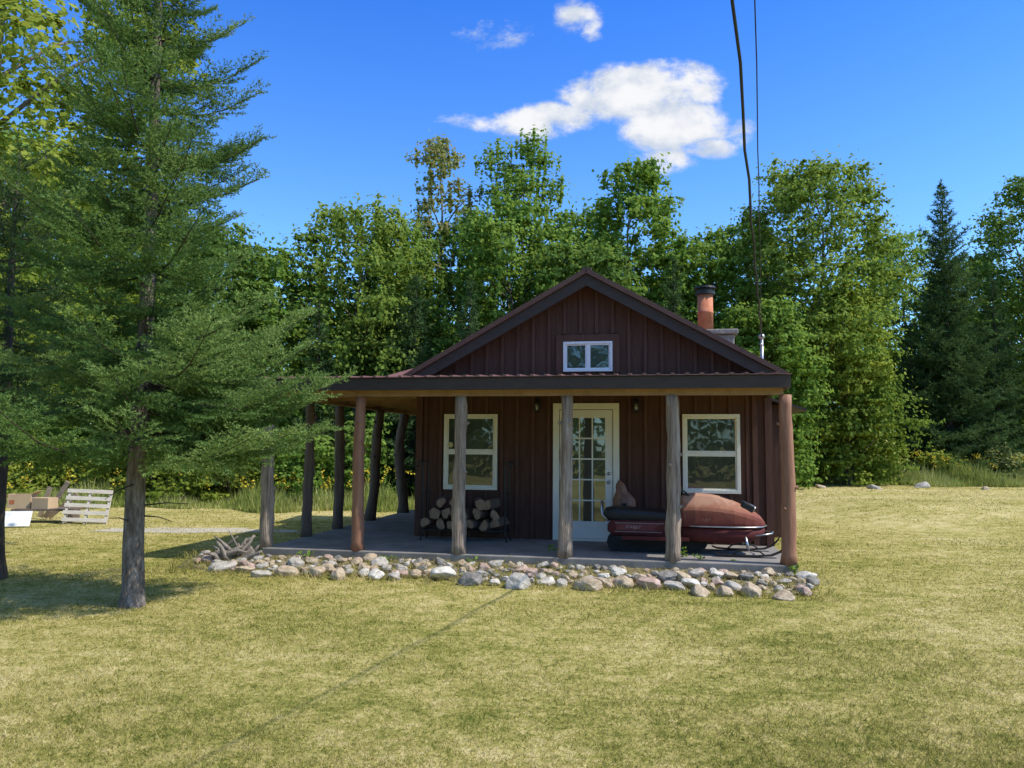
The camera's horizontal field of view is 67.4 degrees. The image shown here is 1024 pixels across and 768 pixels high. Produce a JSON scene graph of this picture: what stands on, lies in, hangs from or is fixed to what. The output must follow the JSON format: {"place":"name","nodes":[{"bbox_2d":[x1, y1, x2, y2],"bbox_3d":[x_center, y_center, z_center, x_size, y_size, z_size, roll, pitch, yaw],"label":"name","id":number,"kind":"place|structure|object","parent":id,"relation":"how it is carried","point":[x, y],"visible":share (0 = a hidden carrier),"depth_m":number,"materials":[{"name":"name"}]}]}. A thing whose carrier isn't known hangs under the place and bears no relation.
{"place":"outdoors","nodes":[
{"label":"outdoors","id":0,"kind":"place"},
{"bbox_2d":[93,527,300,532],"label":"gravel track","id":1,"kind":"structure","parent":0,"point":[234,530],"depth_m":15.32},
{"bbox_2d":[0,477,1023,767],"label":"ground","id":2,"kind":"structure","parent":0,"point":[876,509],"depth_m":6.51,"materials":[{"name":"plant"}]},
{"bbox_2d":[5,511,32,526],"bbox_3d":[-10.137,2.757,15.692,0.550,0.301,0.184,2,-5,-15],"label":"white panel","id":3,"kind":"object","parent":2,"relation":"on","point":[17,518],"visible":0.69,"depth_m":15.69,"materials":[{"name":"plastic"}]},
{"bbox_2d":[7,429,76,492],"bbox_3d":[-14.781,2.408,22.793,3.423,2.315,3.052,0,-5,0],"label":"shrub","id":4,"kind":"object","parent":2,"relation":"on","point":[15,468],"visible":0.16,"depth_m":22.58,"materials":[{"name":"green plant"}]},
{"bbox_2d":[37,486,52,517],"bbox_3d":[-10.586,2.674,17.409,0.278,0.702,0.030,1,-5,-8],"label":"board","id":5,"kind":"object","parent":2,"relation":"on","point":[47,494],"visible":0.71,"depth_m":17.41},
{"bbox_2d":[11,507,83,522],"bbox_3d":[-10.159,2.867,16.809,1.240,0.300,0.600,1,-5,-4],"label":"bench","id":6,"kind":"object","parent":2,"relation":"on","point":[56,509],"visible":0.48,"depth_m":16.64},
{"bbox_2d":[6,490,42,508],"bbox_3d":[-10.725,2.526,16.835,0.663,0.372,0.353,1,-5,-10],"label":"cardboard box","id":7,"kind":"object","parent":6,"relation":"on","point":[14,500],"visible":0.87,"depth_m":16.67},
{"bbox_2d":[31,497,57,508],"bbox_3d":[-10.205,2.598,16.781,0.380,0.228,0.320,0,-5,6],"label":"cardboard box","id":8,"kind":"object","parent":6,"relation":"on","point":[44,502],"visible":1,"depth_m":16.63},
{"bbox_2d":[0,129,109,579],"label":"spruce tree","id":9,"kind":"object","parent":2,"relation":"on","point":[8,334],"visible":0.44,"depth_m":9.91,"materials":[{"name":"plant"}]},
{"bbox_2d":[43,481,69,518],"bbox_3d":[-10.238,2.600,17.264,0.588,0.859,0.030,0,-5,4],"label":"board","id":10,"kind":"object","parent":2,"relation":"on","point":[59,495],"visible":0.79,"depth_m":17.26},
{"bbox_2d":[0,114,125,481],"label":"broadleaf tree","id":11,"kind":"object","parent":2,"relation":"on","point":[37,133],"visible":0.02,"depth_m":24.39,"materials":[{"name":"green plant"}]},
{"bbox_2d":[48,493,78,518],"bbox_3d":[-10.132,2.753,17.341,0.677,0.591,0.031,1,-5,-2],"label":"board","id":12,"kind":"object","parent":2,"relation":"on","point":[52,514],"visible":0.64,"depth_m":17.31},
{"bbox_2d":[6,431,124,496],"bbox_3d":[-12.961,2.445,22.716,2.974,2.257,3.429,0,-5,0],"label":"shrub","id":13,"kind":"object","parent":2,"relation":"on","point":[59,481],"visible":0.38,"depth_m":22.22,"materials":[{"name":"green plant"}]},
{"bbox_2d":[61,489,112,523],"bbox_3d":[-9.122,2.643,16.523,0.920,0.740,0.288,4,-5,-8],"label":"wooden pallet","id":14,"kind":"object","parent":2,"relation":"on","point":[85,513],"visible":0.95,"depth_m":16.48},
{"bbox_2d":[0,0,233,410],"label":"broadleaf tree","id":15,"kind":"object","parent":2,"relation":"on","point":[36,20],"visible":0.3,"depth_m":12.42,"materials":[{"name":"green plant"}]},
{"bbox_2d":[14,195,230,488],"bbox_3d":[-13.164,-1.567,26.404,7.746,10.847,8.650,0,-5,0],"label":"broadleaf tree","id":16,"kind":"object","parent":2,"relation":"on","point":[74,429],"visible":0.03,"depth_m":24.21,"materials":[{"name":"green plant"}]},
{"bbox_2d":[101,439,215,503],"bbox_3d":[-10.152,2.393,22.532,3.381,2.373,3.645,3,-6,-34],"label":"shrub","id":17,"kind":"object","parent":2,"relation":"on","point":[155,494],"visible":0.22,"depth_m":21.57,"materials":[{"name":"green plant"}]},
{"bbox_2d":[0,0,357,608],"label":"spruce tree","id":18,"kind":"object","parent":2,"relation":"on","point":[139,371],"visible":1,"depth_m":8.01,"materials":[{"name":"green plant"}]},
{"bbox_2d":[99,210,289,490],"bbox_3d":[-10.198,-0.986,24.981,6.010,9.506,7.363,0,-5,0],"label":"broadleaf tree","id":19,"kind":"object","parent":2,"relation":"on","point":[241,232],"visible":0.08,"depth_m":24.53,"materials":[{"name":"green plant"}]},
{"bbox_2d":[171,435,261,503],"bbox_3d":[-8.518,2.431,22.686,2.679,2.347,3.578,0,-5,0],"label":"shrub","id":20,"kind":"object","parent":2,"relation":"on","point":[228,487],"visible":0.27,"depth_m":22.11,"materials":[{"name":"green plant"}]},
{"bbox_2d":[201,530,261,560],"bbox_3d":[-4.039,2.369,11.165,0.866,0.491,0.609,1,-5,-11],"label":"driftwood","id":21,"kind":"object","parent":2,"relation":"on","point":[225,551],"visible":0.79,"depth_m":11.04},
{"bbox_2d":[190,233,363,488],"bbox_3d":[-8.150,-0.522,26.168,6.198,8.800,6.776,0,-5,0],"label":"broadleaf tree","id":22,"kind":"object","parent":2,"relation":"on","point":[286,275],"visible":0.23,"depth_m":25.40,"materials":[{"name":"green plant"}]},
{"bbox_2d":[259,427,344,503],"bbox_3d":[-6.170,2.419,22.440,3.093,2.366,3.010,0,-5,0],"label":"shrub","id":23,"kind":"object","parent":2,"relation":"on","point":[284,466],"visible":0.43,"depth_m":22.13,"materials":[{"name":"green plant"}]},
{"bbox_2d":[275,297,352,488],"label":"spruce tree","id":24,"kind":"object","parent":2,"relation":"on","point":[318,354],"visible":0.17,"depth_m":24.49,"materials":[{"name":"plant"}]},
{"bbox_2d":[269,191,439,490],"bbox_3d":[-5.590,-1.419,27.081,6.472,10.773,6.422,0,-5,0],"label":"broadleaf tree","id":25,"kind":"object","parent":2,"relation":"on","point":[338,228],"visible":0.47,"depth_m":26.24,"materials":[{"name":"green plant"}]},
{"bbox_2d":[325,413,414,498],"bbox_3d":[-4.780,2.311,23.976,2.905,2.852,3.606,-3,-6,33],"label":"shrub","id":26,"kind":"object","parent":2,"relation":"on","point":[349,450],"visible":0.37,"depth_m":23.63,"materials":[{"name":"green plant"}]},
{"bbox_2d":[322,212,458,483],"bbox_3d":[-4.407,-1.202,28.912,5.752,10.655,6.403,0,-5,0],"label":"broadleaf tree","id":27,"kind":"object","parent":2,"relation":"on","point":[371,283],"visible":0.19,"depth_m":28.57,"materials":[{"name":"green plant"}]},
{"bbox_2d":[347,273,436,496],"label":"spruce tree","id":28,"kind":"object","parent":2,"relation":"on","point":[410,445],"visible":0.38,"depth_m":25.36,"materials":[{"name":"plant"}]},
{"bbox_2d":[394,130,488,360],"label":"broadleaf tree","id":29,"kind":"object","parent":2,"relation":"on","point":[438,150],"visible":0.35,"depth_m":31.71,"materials":[{"name":"green plant"}]},
{"bbox_2d":[399,208,518,355],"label":"broadleaf tree","id":30,"kind":"object","parent":2,"relation":"on","point":[450,237],"visible":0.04,"depth_m":31.47,"materials":[{"name":"green plant"}]},
{"bbox_2d":[453,274,483,342],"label":"spruce tree","id":31,"kind":"object","parent":2,"relation":"on","point":[473,324],"visible":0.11,"depth_m":24.70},
{"bbox_2d":[178,555,797,594],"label":"soil bank","id":32,"kind":"structure","parent":2,"relation":"on","point":[588,573],"depth_m":10.17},
{"bbox_2d":[207,560,235,572],"bbox_3d":[-3.956,2.502,10.482,0.375,0.154,0.287,-10,7,-31],"label":"fieldstone","id":33,"kind":"object","parent":32,"relation":"on","point":[223,565],"visible":0.77,"depth_m":10.42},
{"bbox_2d":[250,570,272,577],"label":"fieldstone","id":34,"kind":"object","parent":32,"relation":"on","point":[258,573],"visible":0.73,"depth_m":10.02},
{"bbox_2d":[274,565,299,576],"bbox_3d":[-2.979,2.494,10.173,0.322,0.180,0.179,14,3,-12],"label":"fieldstone","id":35,"kind":"object","parent":32,"relation":"on","point":[287,570],"visible":0.74,"depth_m":10.11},
{"bbox_2d":[287,557,304,566],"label":"fieldstone","id":36,"kind":"object","parent":32,"relation":"on","point":[298,562],"visible":0.77,"depth_m":10.56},
{"bbox_2d":[309,566,324,577],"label":"fieldstone","id":37,"kind":"object","parent":32,"relation":"on","point":[316,570],"visible":0.79,"depth_m":10.03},
{"bbox_2d":[330,567,345,580],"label":"fieldstone","id":38,"kind":"object","parent":32,"relation":"on","point":[339,573],"visible":0.74,"depth_m":9.88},
{"bbox_2d":[362,553,376,561],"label":"fieldstone","id":39,"kind":"object","parent":32,"relation":"on","point":[368,556],"visible":0.63,"depth_m":10.77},
{"bbox_2d":[368,568,384,579],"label":"fieldstone","id":40,"kind":"object","parent":32,"relation":"on","point":[376,572],"visible":0.79,"depth_m":9.89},
{"bbox_2d":[371,556,388,566],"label":"fieldstone","id":41,"kind":"object","parent":32,"relation":"on","point":[380,560],"visible":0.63,"depth_m":10.56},
{"bbox_2d":[430,566,455,579],"bbox_3d":[-0.923,2.467,9.959,0.353,0.228,0.336,3,-5,-29],"label":"fieldstone","id":42,"kind":"object","parent":32,"relation":"on","point":[437,573],"visible":0.83,"depth_m":9.84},
{"bbox_2d":[457,572,483,585],"bbox_3d":[-0.541,2.477,9.620,0.292,0.242,0.330,-15,-4,-45],"label":"fieldstone","id":43,"kind":"object","parent":32,"relation":"on","point":[468,578],"visible":0.74,"depth_m":9.52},
{"bbox_2d":[488,560,503,568],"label":"fieldstone","id":44,"kind":"object","parent":32,"relation":"on","point":[495,562],"visible":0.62,"depth_m":10.35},
{"bbox_2d":[505,572,530,589],"bbox_3d":[0.058,2.455,9.463,0.307,0.267,0.377,-2,-5,30],"label":"fieldstone","id":45,"kind":"object","parent":32,"relation":"on","point":[512,582],"visible":0.84,"depth_m":9.34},
{"bbox_2d":[536,577,554,585],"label":"fieldstone","id":46,"kind":"object","parent":32,"relation":"on","point":[548,580],"visible":0.81,"depth_m":9.58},
{"bbox_2d":[573,576,602,590],"bbox_3d":[0.909,2.466,9.370,0.328,0.241,0.386,-9,-3,-23],"label":"fieldstone","id":47,"kind":"object","parent":32,"relation":"on","point":[584,580],"visible":0.73,"depth_m":9.25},
{"bbox_2d":[594,577,613,588],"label":"fieldstone","id":48,"kind":"object","parent":32,"relation":"on","point":[609,583],"visible":0.61,"depth_m":9.44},
{"bbox_2d":[610,567,626,576],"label":"fieldstone","id":49,"kind":"object","parent":32,"relation":"on","point":[617,570],"visible":0.9,"depth_m":9.95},
{"bbox_2d":[613,575,633,588],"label":"fieldstone","id":50,"kind":"object","parent":32,"relation":"on","point":[624,580],"visible":0.8,"depth_m":9.43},
{"bbox_2d":[636,577,660,589],"bbox_3d":[1.695,2.467,9.435,0.271,0.173,0.302,3,-5,-26],"label":"fieldstone","id":51,"kind":"object","parent":32,"relation":"on","point":[650,582],"visible":0.84,"depth_m":9.34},
{"bbox_2d":[656,570,677,582],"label":"fieldstone","id":52,"kind":"object","parent":32,"relation":"on","point":[663,576],"visible":0.71,"depth_m":9.61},
{"bbox_2d":[663,580,685,590],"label":"fieldstone","id":53,"kind":"object","parent":32,"relation":"on","point":[672,584],"visible":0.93,"depth_m":9.32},
{"bbox_2d":[675,571,691,581],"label":"fieldstone","id":54,"kind":"object","parent":32,"relation":"on","point":[681,574],"visible":0.57,"depth_m":9.61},
{"bbox_2d":[681,578,700,587],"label":"fieldstone","id":55,"kind":"object","parent":32,"relation":"on","point":[689,581],"visible":0.71,"depth_m":9.37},
{"bbox_2d":[688,568,703,577],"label":"fieldstone","id":56,"kind":"object","parent":32,"relation":"on","point":[697,573],"visible":0.87,"depth_m":9.77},
{"bbox_2d":[690,584,709,596],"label":"fieldstone","id":57,"kind":"object","parent":32,"relation":"on","point":[697,589],"visible":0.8,"depth_m":8.99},
{"bbox_2d":[715,585,733,596],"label":"fieldstone","id":58,"kind":"object","parent":32,"relation":"on","point":[722,588],"visible":0.74,"depth_m":8.97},
{"bbox_2d":[722,580,741,592],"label":"fieldstone","id":59,"kind":"object","parent":32,"relation":"on","point":[734,585],"visible":0.51,"depth_m":9.18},
{"bbox_2d":[738,572,753,580],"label":"fieldstone","id":60,"kind":"object","parent":32,"relation":"on","point":[745,575],"visible":0.77,"depth_m":9.62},
{"bbox_2d":[740,581,761,597],"bbox_3d":[2.820,2.456,9.073,0.230,0.199,0.382,4,11,-1],"label":"fieldstone","id":61,"kind":"object","parent":32,"relation":"on","point":[753,588],"visible":0.75,"depth_m":8.97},
{"bbox_2d":[761,567,775,575],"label":"fieldstone","id":62,"kind":"object","parent":32,"relation":"on","point":[768,570],"visible":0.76,"depth_m":9.82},
{"bbox_2d":[797,586,812,596],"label":"fieldstone","id":63,"kind":"object","parent":32,"relation":"on","point":[805,589],"visible":0.86,"depth_m":9.02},
{"bbox_2d":[796,571,816,579],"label":"fieldstone","id":64,"kind":"object","parent":32,"relation":"on","point":[804,574],"visible":0.62,"depth_m":9.60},
{"bbox_2d":[415,191,589,356],"bbox_3d":[-0.057,-1.474,27.322,7.531,11.005,7.285,0,-5,0],"label":"broadleaf tree","id":65,"kind":"object","parent":2,"relation":"on","point":[512,225],"visible":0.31,"depth_m":26.38,"materials":[{"name":"green plant"}]},
{"bbox_2d":[7,450,1022,490],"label":"goldenrod","id":66,"kind":"object","parent":2,"relation":"on","point":[325,484],"visible":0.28,"depth_m":21.58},
{"bbox_2d":[11,251,1023,477],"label":"woodland","id":67,"kind":"object","parent":2,"relation":"on","point":[836,388],"depth_m":39.73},
{"bbox_2d":[453,124,585,327],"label":"broadleaf tree","id":68,"kind":"object","parent":2,"relation":"on","point":[519,179],"visible":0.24,"depth_m":31.10,"materials":[{"name":"green plant"}]},
{"bbox_2d":[259,267,806,572],"bbox_3d":[1.216,0.504,14.690,8.694,5.040,8.541,0,-5,10],"label":"cabin","id":69,"kind":"object","parent":2,"relation":"on","point":[576,397],"visible":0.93,"depth_m":12.35,"materials":[{"name":"wood"}]},
{"bbox_2d":[416,460,515,542],"bbox_3d":[-0.740,1.871,12.338,1.572,1.273,0.366,0,-5,10],"label":"firewood rack","id":70,"kind":"object","parent":69,"relation":"on","point":[427,529],"visible":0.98,"depth_m":12.31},
{"bbox_2d":[420,517,437,526],"bbox_3d":[-1.307,2.220,12.393,0.165,0.162,0.445,10,-1,20],"label":"firewood log","id":71,"kind":"object","parent":70,"relation":"in","point":[426,521],"visible":0.69,"depth_m":12.20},
{"bbox_2d":[429,506,443,518],"bbox_3d":[-1.215,2.067,12.375,0.191,0.172,0.468,20,-3,5],"label":"firewood log","id":72,"kind":"object","parent":71,"relation":"on","point":[435,512],"visible":0.8,"depth_m":12.14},
{"bbox_2d":[436,516,446,528],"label":"firewood log","id":73,"kind":"object","parent":70,"relation":"in","point":[441,522],"visible":0.87,"depth_m":12.16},
{"bbox_2d":[442,506,451,518],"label":"firewood log","id":74,"kind":"object","parent":70,"relation":"in","point":[446,511],"visible":0.8,"depth_m":12.10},
{"bbox_2d":[466,518,485,528],"bbox_3d":[-0.568,2.205,12.236,0.183,0.134,0.484,4,-3,27],"label":"firewood log","id":75,"kind":"object","parent":70,"relation":"in","point":[473,523],"visible":0.58,"depth_m":12.05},
{"bbox_2d":[473,508,489,519],"bbox_3d":[-0.456,2.058,12.226,0.154,0.164,0.478,11,0,25],"label":"firewood log","id":76,"kind":"object","parent":75,"relation":"on","point":[479,514],"visible":0.7,"depth_m":12.03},
{"bbox_2d":[474,497,485,510],"bbox_3d":[-0.516,1.909,12.250,0.173,0.180,0.492,2,-5,-5],"label":"firewood log","id":77,"kind":"object","parent":76,"relation":"on","point":[479,503],"visible":1,"depth_m":12.01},
{"bbox_2d":[479,518,494,531],"bbox_3d":[-0.360,2.228,12.195,0.132,0.184,0.479,21,2,19],"label":"firewood log","id":78,"kind":"object","parent":70,"relation":"in","point":[484,525],"visible":0.72,"depth_m":11.98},
{"bbox_2d":[490,517,509,527],"bbox_3d":[-0.189,2.194,12.194,0.184,0.147,0.431,2,-4,21],"label":"firewood log","id":79,"kind":"object","parent":70,"relation":"in","point":[498,523],"visible":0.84,"depth_m":12.01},
{"bbox_2d":[489,509,498,520],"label":"firewood log","id":80,"kind":"object","parent":79,"relation":"on","point":[494,515],"visible":0.86,"depth_m":11.96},
{"bbox_2d":[483,498,499,509],"bbox_3d":[-0.324,1.910,12.227,0.136,0.162,0.457,-6,-6,19],"label":"firewood log","id":81,"kind":"object","parent":80,"relation":"on","point":[492,503],"visible":1,"depth_m":12.10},
{"bbox_2d":[443,414,497,489],"bbox_3d":[-0.693,1.131,12.824,0.914,1.256,0.049,0,-5,10],"label":"window","id":82,"kind":"structure","parent":69,"relation":"in","point":[482,430],"depth_m":12.82,"materials":[{"name":"clear glass"}]},
{"bbox_2d":[560,410,612,538],"bbox_3d":[1.193,1.451,12.428,0.855,2.067,0.086,0,-5,10],"label":"door","id":83,"kind":"structure","parent":69,"relation":"in","point":[592,429],"depth_m":12.44,"materials":[{"name":"white"}]},
{"bbox_2d":[556,334,619,372],"bbox_3d":[1.243,-0.498,12.599,1.035,0.631,0.049,0,-5,10],"label":"gable window","id":84,"kind":"structure","parent":69,"relation":"in","point":[588,352],"depth_m":12.60,"materials":[{"name":"clear glass"}]},
{"bbox_2d":[600,489,780,556],"bbox_3d":[2.593,1.985,11.150,2.585,0.898,0.824,0,-5,10],"label":"snowmobile","id":85,"kind":"object","parent":69,"relation":"on","point":[705,518],"visible":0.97,"depth_m":10.88,"materials":[{"name":"plastic"}]},
{"bbox_2d":[613,480,635,506],"bbox_3d":[1.760,2.004,12.034,0.364,0.992,0.274,0,-5,10],"label":"wooden ornament","id":86,"kind":"object","parent":85,"relation":"on","point":[623,496],"visible":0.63,"depth_m":11.98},
{"bbox_2d":[682,414,740,493],"bbox_3d":[3.143,1.099,12.116,0.883,1.246,0.049,0,-5,10],"label":"window","id":87,"kind":"structure","parent":69,"relation":"in","point":[710,442],"depth_m":12.13,"materials":[{"name":"clear glass"}]},
{"bbox_2d":[730,0,762,336],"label":"power cable","id":88,"kind":"object","parent":69,"relation":"attached to","point":[742,104],"visible":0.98,"depth_m":4.46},
{"bbox_2d":[754,0,761,329],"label":"telephone wire","id":89,"kind":"object","parent":69,"relation":"attached to","point":[757,141],"visible":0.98,"depth_m":4.39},
{"bbox_2d":[505,236,646,304],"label":"broadleaf tree","id":90,"kind":"object","parent":2,"relation":"on","point":[592,257],"visible":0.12,"depth_m":25.48,"materials":[{"name":"green plant"}]},
{"bbox_2d":[542,204,623,273],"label":"broadleaf tree","id":91,"kind":"object","parent":2,"relation":"on","point":[578,224],"visible":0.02,"depth_m":33.09,"materials":[{"name":"green plant"}]},
{"bbox_2d":[577,149,722,328],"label":"broadleaf tree","id":92,"kind":"object","parent":2,"relation":"on","point":[645,173],"visible":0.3,"depth_m":29.27,"materials":[{"name":"green plant"}]},
{"bbox_2d":[621,231,726,327],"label":"broadleaf tree","id":93,"kind":"object","parent":2,"relation":"on","point":[648,266],"visible":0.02,"depth_m":31.79,"materials":[{"name":"green plant"}]},
{"bbox_2d":[658,249,690,320],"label":"spruce tree","id":94,"kind":"object","parent":2,"relation":"on","point":[676,296],"visible":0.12,"depth_m":27.82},
{"bbox_2d":[649,223,785,369],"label":"broadleaf tree","id":95,"kind":"object","parent":2,"relation":"on","point":[721,247],"visible":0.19,"depth_m":30.24,"materials":[{"name":"green plant"}]},
{"bbox_2d":[714,221,815,419],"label":"broadleaf tree","id":96,"kind":"object","parent":2,"relation":"on","point":[738,241],"visible":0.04,"depth_m":34.31,"materials":[{"name":"green plant"}]},
{"bbox_2d":[720,294,837,488],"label":"broadleaf tree","id":97,"kind":"object","parent":2,"relation":"on","point":[792,359],"visible":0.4,"depth_m":26.26,"materials":[{"name":"green plant"}]},
{"bbox_2d":[772,589,794,600],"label":"fieldstone","id":98,"kind":"object","parent":2,"relation":"on","point":[785,595],"visible":0.82,"depth_m":8.77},
{"bbox_2d":[720,145,945,484],"bbox_3d":[12.028,-2.652,30.364,8.297,13.261,8.885,0,-5,0],"label":"broadleaf tree","id":99,"kind":"object","parent":2,"relation":"on","point":[791,196],"visible":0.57,"depth_m":28.99,"materials":[{"name":"green plant"}]},
{"bbox_2d":[802,280,914,485],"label":"broadleaf tree","id":100,"kind":"object","parent":2,"relation":"on","point":[859,388],"visible":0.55,"depth_m":28.19,"materials":[{"name":"green plant"}]},
{"bbox_2d":[844,440,913,479],"bbox_3d":[14.435,3.090,30.760,2.946,1.974,3.158,-3,-6,36],"label":"shrub","id":101,"kind":"object","parent":2,"relation":"on","point":[904,469],"visible":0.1,"depth_m":30.20,"materials":[{"name":"green plant"}]},
{"bbox_2d":[854,225,978,459],"bbox_3d":[21.208,-1.820,40.326,7.102,13.384,7.874,0,-5,0],"label":"broadleaf tree","id":102,"kind":"object","parent":2,"relation":"on","point":[912,238],"visible":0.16,"depth_m":39.40,"materials":[{"name":"green plant"}]},
{"bbox_2d":[885,320,956,467],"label":"spruce tree","id":103,"kind":"object","parent":2,"relation":"on","point":[909,362],"visible":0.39,"depth_m":32.78,"materials":[{"name":"plant"}]},
{"bbox_2d":[915,446,969,477],"bbox_3d":[17.462,3.320,31.179,2.455,1.611,2.185,0,-5,0],"label":"shrub","id":104,"kind":"object","parent":2,"relation":"on","point":[925,459],"visible":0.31,"depth_m":30.87,"materials":[{"name":"green plant"}]},
{"bbox_2d":[890,178,1023,475],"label":"spruce tree","id":105,"kind":"object","parent":2,"relation":"on","point":[945,320],"visible":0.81,"depth_m":32.52,"materials":[{"name":"plant"}]},
{"bbox_2d":[907,251,1023,443],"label":"broadleaf tree","id":106,"kind":"object","parent":2,"relation":"on","point":[974,298],"visible":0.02,"depth_m":40.22,"materials":[{"name":"green plant"}]},
{"bbox_2d":[954,174,1023,448],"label":"broadleaf tree","id":107,"kind":"object","parent":2,"relation":"on","point":[1000,235],"visible":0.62,"depth_m":35.41,"materials":[{"name":"green plant"}]},
{"bbox_2d":[960,272,1023,468],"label":"spruce tree","id":108,"kind":"object","parent":2,"relation":"on","point":[1004,406],"visible":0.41,"depth_m":33.35,"materials":[{"name":"plant"}]},
{"bbox_2d":[972,442,1023,479],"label":"shrub","id":109,"kind":"object","parent":2,"relation":"on","point":[1007,460],"visible":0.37,"depth_m":30.89,"materials":[{"name":"green plant"}]},
{"bbox_2d":[0,0,1023,437],"label":"sky","id":110,"kind":"structure","parent":0,"point":[928,91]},
{"bbox_2d":[6,453,1023,512],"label":"tall grass","id":111,"kind":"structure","parent":0,"point":[249,500],"depth_m":21.51,"materials":[{"name":"plant"}]},
{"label":"firewood log","id":112,"kind":"object","parent":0,"visible":0},
{"bbox_2d":[465,507,475,519],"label":"firewood log","id":113,"kind":"object","parent":112,"relation":"on","point":[469,513],"visible":0.45,"depth_m":12.18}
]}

